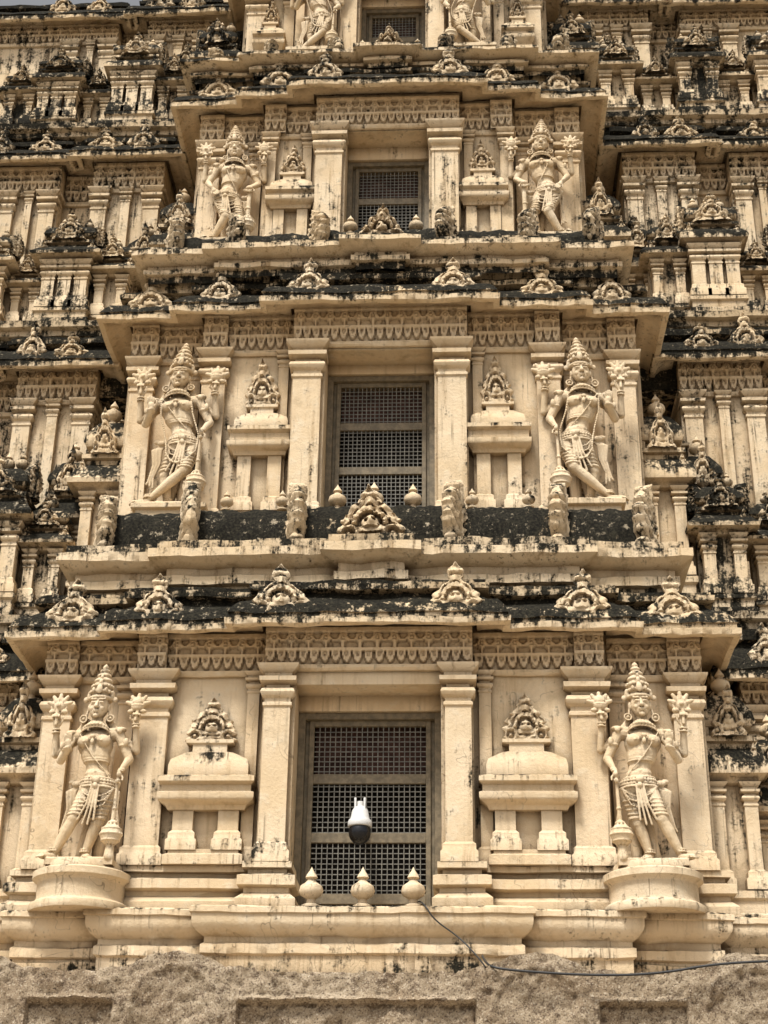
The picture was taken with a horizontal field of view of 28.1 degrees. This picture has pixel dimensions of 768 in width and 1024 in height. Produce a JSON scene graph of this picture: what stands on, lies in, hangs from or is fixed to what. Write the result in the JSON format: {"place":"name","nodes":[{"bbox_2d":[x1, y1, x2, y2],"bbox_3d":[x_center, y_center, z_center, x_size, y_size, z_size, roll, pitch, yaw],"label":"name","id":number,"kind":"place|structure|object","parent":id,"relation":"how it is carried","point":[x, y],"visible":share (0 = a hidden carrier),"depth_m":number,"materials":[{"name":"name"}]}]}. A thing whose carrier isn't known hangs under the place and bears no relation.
{"place":"outdoors","nodes":[
{"label":"outdoors","id":0,"kind":"place"},
{"bbox_2d":[0,0,141,5],"label":"sky","id":1,"kind":"structure","parent":0,"point":[2,2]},
{"label":"ground","id":2,"kind":"structure","parent":0,"visible":0},
{"bbox_2d":[0,951,767,1023],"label":"granite base wall","id":3,"kind":"structure","parent":2,"relation":"on","point":[177,987],"depth_m":13.52,"materials":[{"name":"beige stone"}]},
{"bbox_2d":[0,857,767,974],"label":"base ledge","id":4,"kind":"object","parent":3,"relation":"on","point":[654,915],"visible":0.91,"depth_m":14.12,"materials":[{"name":"beige stone"}]},
{"bbox_2d":[0,671,43,903],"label":"corner shrines","id":5,"kind":"object","parent":4,"relation":"on","point":[20,722],"visible":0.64,"depth_m":15.74,"materials":[{"name":"beige stone"}]},
{"bbox_2d":[35,664,150,866],"bbox_3d":[-2.858,2.471,15.136,1.051,2.076,0.460,-1,-26,3],"label":"guardian deity statue","id":6,"kind":"object","parent":4,"relation":"on","point":[95,797],"visible":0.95,"depth_m":15.06,"materials":[{"name":"beige stone"}]},
{"bbox_2d":[0,480,744,916],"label":"tier block","id":7,"kind":"structure","parent":4,"relation":"on","point":[224,640],"depth_m":15.53,"materials":[{"name":"beige stone"}]},
{"bbox_2d":[293,713,441,905],"bbox_3d":[-0.154,3.218,15.237,1.460,2.530,0.120,-1,-26,3],"label":"door frame","id":8,"kind":"object","parent":7,"relation":"attached to","point":[308,779],"visible":0.62,"depth_m":15.45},
{"bbox_2d":[348,798,371,844],"bbox_3d":[-0.228,3.052,14.989,0.236,0.450,0.478,-1,-26,3],"label":"security camera","id":9,"kind":"object","parent":8,"relation":"attached to","point":[359,823],"visible":1,"depth_m":14.78,"materials":[{"name":"white plastic"}]},
{"bbox_2d":[310,727,425,905],"bbox_3d":[-0.152,3.115,15.310,1.140,2.020,0.020,-1,-26,3],"label":"door lattice","id":10,"kind":"object","parent":8,"relation":"attached to","point":[371,802],"depth_m":15.40,"materials":[{"name":"grey metal"}]},
{"bbox_2d":[315,728,425,773],"bbox_3d":[-0.135,2.482,15.802,1.140,0.550,0.010,-1,-26,3],"label":"dusty screen","id":11,"kind":"object","parent":8,"relation":"attached to","point":[370,749],"visible":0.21,"depth_m":15.80,"materials":[{"name":"brown metal"}]},
{"bbox_2d":[311,728,425,905],"bbox_3d":[-0.113,3.472,16.075,1.460,2.650,0.050,-1,-26,3],"label":"dark room","id":12,"kind":"object","parent":7,"relation":"attached to","point":[373,861],"visible":0.07,"depth_m":16.06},
{"bbox_2d":[299,696,440,712],"bbox_3d":[-0.135,2.034,15.887,1.470,0.170,0.350,-1,-26,3],"label":"door head","id":13,"kind":"object","parent":7,"relation":"attached to","point":[369,704],"depth_m":15.73},
{"bbox_2d":[96,203,669,538],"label":"tier block","id":14,"kind":"structure","parent":7,"relation":"on","point":[277,325],"depth_m":18.61,"materials":[{"name":"beige stone"}]},
{"bbox_2d":[130,502,207,514],"bbox_3d":[-2.445,0.486,17.514,0.900,1.020,0.680,-1,-26,3],"label":"statue pedestal","id":15,"kind":"object","parent":14,"relation":"on","point":[150,508],"visible":0.13,"depth_m":17.44,"materials":[{"name":"beige stone"}]},
{"bbox_2d":[129,343,228,505],"bbox_3d":[-2.441,-1.019,18.108,1.173,2.317,0.514,-1,-26,3],"label":"guardian deity statue","id":16,"kind":"object","parent":15,"relation":"on","point":[182,446],"visible":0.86,"depth_m":18.06,"materials":[{"name":"beige stone"}]},
{"bbox_2d":[324,375,434,506],"bbox_3d":[-0.047,-0.236,18.189,1.310,3.130,0.120,-1,-26,3],"label":"door frame","id":17,"kind":"object","parent":14,"relation":"attached to","point":[334,471],"visible":0.55,"depth_m":18.56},
{"bbox_2d":[339,387,421,506],"bbox_3d":[-0.044,-0.340,18.262,0.990,2.620,0.020,-1,-26,3],"label":"door lattice","id":18,"kind":"object","parent":17,"relation":"attached to","point":[383,436],"depth_m":18.50,"materials":[{"name":"grey metal"}]},
{"bbox_2d":[342,391,421,422],"bbox_3d":[-0.023,-1.242,18.885,0.990,0.550,0.010,-1,-26,3],"label":"dusty screen","id":19,"kind":"object","parent":17,"relation":"attached to","point":[381,408],"visible":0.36,"depth_m":18.90,"materials":[{"name":"grey metal"}]},
{"bbox_2d":[339,399,421,505],"bbox_3d":[-0.005,0.017,19.027,1.310,3.250,0.050,-1,-26,3],"label":"dark room","id":20,"kind":"object","parent":14,"relation":"attached to","point":[380,465],"depth_m":19.32,"materials":[{"name":"black"}]},
{"bbox_2d":[328,365,434,376],"bbox_3d":[-0.023,-1.672,18.962,1.320,0.130,0.350,-1,-26,3],"label":"door head","id":21,"kind":"object","parent":14,"relation":"attached to","point":[383,370],"depth_m":18.80},
{"bbox_2d":[170,24,608,236],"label":"tier block","id":22,"kind":"structure","parent":14,"relation":"on","point":[462,113],"depth_m":21.31,"materials":[{"name":"beige stone"}]},
{"bbox_2d":[197,237,224,238],"bbox_3d":[-2.074,-3.032,20.328,0.900,1.020,0.680,-1,-26,3],"label":"statue pedestal","id":23,"kind":"object","parent":22,"relation":"on","point":[211,237],"depth_m":20.27,"materials":[{"name":"beige stone"}]},
{"bbox_2d":[197,125,273,236],"bbox_3d":[-2.053,-4.442,20.878,1.061,2.097,0.465,-1,-26,3],"label":"guardian deity statue","id":24,"kind":"object","parent":23,"relation":"on","point":[234,171],"visible":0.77,"depth_m":20.87,"materials":[{"name":"beige stone"}]},
{"bbox_2d":[285,46,327,50],"bbox_3d":[-1.010,-6.334,22.699,0.900,0.860,0.680,-1,-26,3],"label":"statue pedestal","id":25,"kind":"object","parent":22,"relation":"on","point":[304,48],"visible":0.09,"depth_m":22.59,"materials":[{"name":"beige stone"}]},
{"bbox_2d":[290,0,344,45],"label":"guardian deity statue","id":26,"kind":"object","parent":25,"relation":"on","point":[321,25],"visible":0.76,"depth_m":22.98,"materials":[{"name":"beige stone"}]},
{"bbox_2d":[346,161,428,229],"bbox_3d":[0.053,-3.787,20.977,1.140,2.400,0.120,-1,-26,3],"label":"door frame","id":27,"kind":"object","parent":22,"relation":"attached to","point":[356,170],"visible":0.47,"depth_m":21.30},
{"bbox_2d":[358,172,417,228],"bbox_3d":[0.053,-3.720,20.966,0.820,2.270,0.020,-1,-26,3],"label":"door lattice","id":28,"kind":"object","parent":27,"relation":"attached to","point":[386,194],"depth_m":21.31,"materials":[{"name":"black metal"}]},
{"bbox_2d":[360,177,417,207],"bbox_3d":[0.072,-4.484,21.522,0.820,0.510,0.010,-1,-26,3],"label":"dusty screen","id":29,"kind":"object","parent":27,"relation":"attached to","point":[388,186],"visible":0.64,"depth_m":21.55,"materials":[{"name":"grey metal"}]},
{"bbox_2d":[358,192,417,229],"bbox_3d":[0.092,-3.363,21.731,1.140,2.900,0.050,-1,-26,3],"label":"dark room","id":30,"kind":"object","parent":22,"relation":"attached to","point":[403,210],"depth_m":22.16,"materials":[{"name":"black"}]},
{"bbox_2d":[348,147,428,175],"bbox_3d":[0.072,-4.932,21.607,1.150,0.210,0.350,-1,-26,3],"label":"door head","id":31,"kind":"object","parent":22,"relation":"attached to","point":[388,154],"depth_m":21.45},
{"bbox_2d":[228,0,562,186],"bbox_3d":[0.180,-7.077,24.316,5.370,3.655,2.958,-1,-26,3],"label":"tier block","id":32,"kind":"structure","parent":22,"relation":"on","point":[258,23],"depth_m":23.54,"materials":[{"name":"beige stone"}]},
{"bbox_2d":[361,8,424,47],"bbox_3d":[0.145,-6.853,23.528,1.000,2.150,0.120,-1,-26,3],"label":"door frame","id":33,"kind":"object","parent":32,"relation":"attached to","point":[369,16],"visible":0.36,"depth_m":23.92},
{"bbox_2d":[372,18,415,37],"bbox_3d":[0.145,-6.786,23.518,0.680,2.020,0.020,-1,-26,3],"label":"door lattice","id":34,"kind":"object","parent":33,"relation":"attached to","point":[395,26],"depth_m":23.88,"materials":[{"name":"black metal"}]},
{"bbox_2d":[373,24,415,36],"bbox_3d":[0.164,-7.464,24.032,0.680,0.450,0.010,-1,-26,3],"label":"dusty screen","id":35,"kind":"object","parent":33,"relation":"attached to","point":[383,31],"visible":0.29,"depth_m":24.07,"materials":[{"name":"grey metal"}]},
{"bbox_2d":[362,0,424,22],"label":"door head","id":36,"kind":"object","parent":32,"relation":"attached to","point":[387,4],"depth_m":23.93},
{"bbox_2d":[454,42,496,46],"bbox_3d":[1.227,-6.354,22.594,0.900,0.860,0.680,-1,-26,3],"label":"statue pedestal","id":37,"kind":"object","parent":22,"relation":"on","point":[461,44],"visible":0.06,"depth_m":22.47,"materials":[{"name":"beige stone"}]},
{"bbox_2d":[440,0,494,42],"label":"guardian deity statue","id":38,"kind":"object","parent":37,"relation":"on","point":[461,20],"visible":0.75,"depth_m":22.86,"materials":[{"name":"beige stone"}]},
{"bbox_2d":[538,231,577,232],"bbox_3d":[2.122,-3.070,20.130,0.900,1.020,0.680,-1,-26,3],"label":"statue pedestal","id":39,"kind":"object","parent":22,"relation":"on","point":[557,231],"visible":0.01,"depth_m":20.05,"materials":[{"name":"beige stone"}]},
{"bbox_2d":[502,119,579,231],"bbox_3d":[2.127,-4.480,20.681,1.061,2.097,0.465,-1,-26,3],"label":"guardian deity statue","id":40,"kind":"object","parent":39,"relation":"on","point":[545,197],"visible":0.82,"depth_m":20.67,"materials":[{"name":"beige stone"}]},
{"bbox_2d":[568,498,625,510],"bbox_3d":[2.290,0.444,17.291,0.900,1.020,0.680,-1,-26,3],"label":"statue pedestal","id":41,"kind":"object","parent":14,"relation":"on","point":[595,504],"visible":0.15,"depth_m":17.21,"materials":[{"name":"beige stone"}]},
{"bbox_2d":[531,337,629,500],"bbox_3d":[2.315,-1.062,17.884,1.173,2.317,0.514,-1,-26,3],"label":"guardian deity statue","id":42,"kind":"object","parent":41,"relation":"on","point":[576,440],"visible":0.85,"depth_m":17.82,"materials":[{"name":"beige stone"}]},
{"bbox_2d":[418,901,485,967],"bbox_3d":[0.513,3.848,13.962,0.242,0.689,1.056,22,-33,-36],"label":"signal wire","id":43,"kind":"object","parent":4,"relation":"attached to","point":[475,954],"visible":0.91,"depth_m":13.91,"materials":[{"name":"black rubber"}]},
{"bbox_2d":[586,662,698,867],"bbox_3d":[2.514,2.423,14.883,1.051,2.076,0.460,-1,-26,3],"label":"guardian deity statue","id":44,"kind":"object","parent":4,"relation":"on","point":[639,787],"visible":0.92,"depth_m":14.80,"materials":[{"name":"beige stone"}]},
{"bbox_2d":[704,668,767,916],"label":"corner shrines","id":45,"kind":"object","parent":4,"relation":"on","point":[738,766],"visible":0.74,"depth_m":15.36,"materials":[{"name":"beige stone"}]},
{"bbox_2d":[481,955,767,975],"bbox_3d":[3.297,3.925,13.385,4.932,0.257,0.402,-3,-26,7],"label":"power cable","id":46,"kind":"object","parent":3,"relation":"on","point":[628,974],"visible":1,"depth_m":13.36,"materials":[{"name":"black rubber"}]},
{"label":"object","id":47,"kind":"object","parent":2,"relation":"on","visible":0},
{"bbox_2d":[0,453,76,736],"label":"tier wing","id":48,"kind":"structure","parent":47,"relation":"on","point":[33,543],"depth_m":18.06,"materials":[{"name":"beige stone"}]},
{"bbox_2d":[34,402,124,595],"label":"corner shrines","id":49,"kind":"object","parent":48,"relation":"on","point":[85,483],"visible":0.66,"depth_m":18.64,"materials":[{"name":"beige stone"}]},
{"bbox_2d":[0,211,141,507],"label":"tier wing","id":50,"kind":"structure","parent":47,"relation":"on","point":[65,284],"depth_m":20.35,"materials":[{"name":"beige stone"}]},
{"bbox_2d":[99,188,194,419],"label":"corner shrines","id":51,"kind":"object","parent":50,"relation":"on","point":[112,391],"visible":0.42,"depth_m":21.28,"materials":[{"name":"beige stone"}]},
{"bbox_2d":[0,32,194,262],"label":"tier wing","id":52,"kind":"structure","parent":47,"relation":"on","point":[100,149],"depth_m":22.89,"materials":[{"name":"beige stone"}]},
{"bbox_2d":[0,0,233,115],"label":"tier wing","id":53,"kind":"structure","parent":52,"relation":"on","point":[32,37],"depth_m":25.02,"materials":[{"name":"beige stone"}]},
{"bbox_2d":[169,18,242,60],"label":"corner shrines","id":54,"kind":"object","parent":52,"relation":"on","point":[228,40],"visible":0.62,"depth_m":24.00,"materials":[{"name":"stone"}]},
{"bbox_2d":[685,473,767,745],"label":"tier wing","id":55,"kind":"structure","parent":47,"relation":"attached to","point":[726,530],"depth_m":17.60,"materials":[{"name":"beige stone"}]},
{"bbox_2d":[641,395,723,592],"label":"corner shrines","id":56,"kind":"object","parent":55,"relation":"on","point":[671,472],"visible":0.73,"depth_m":18.18,"materials":[{"name":"beige stone"}]},
{"bbox_2d":[638,191,767,578],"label":"tier wing","id":57,"kind":"structure","parent":55,"relation":"on","point":[707,279],"depth_m":19.78,"materials":[{"name":"beige stone"}]},
{"bbox_2d":[583,177,677,419],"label":"corner shrines","id":58,"kind":"object","parent":57,"relation":"on","point":[662,386],"visible":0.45,"depth_m":20.89,"materials":[{"name":"beige stone"}]},
{"bbox_2d":[594,24,767,251],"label":"tier wing","id":59,"kind":"structure","parent":57,"relation":"on","point":[686,125],"depth_m":22.53,"materials":[{"name":"beige stone"}]},
{"bbox_2d":[546,10,610,49],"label":"corner shrines","id":60,"kind":"object","parent":59,"relation":"on","point":[579,31],"visible":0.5,"depth_m":23.74,"materials":[{"name":"beige stone"}]},
{"bbox_2d":[561,0,767,194],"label":"tier wing","id":61,"kind":"structure","parent":59,"relation":"on","point":[647,28],"depth_m":24.61,"materials":[{"name":"beige stone"}]}
]}

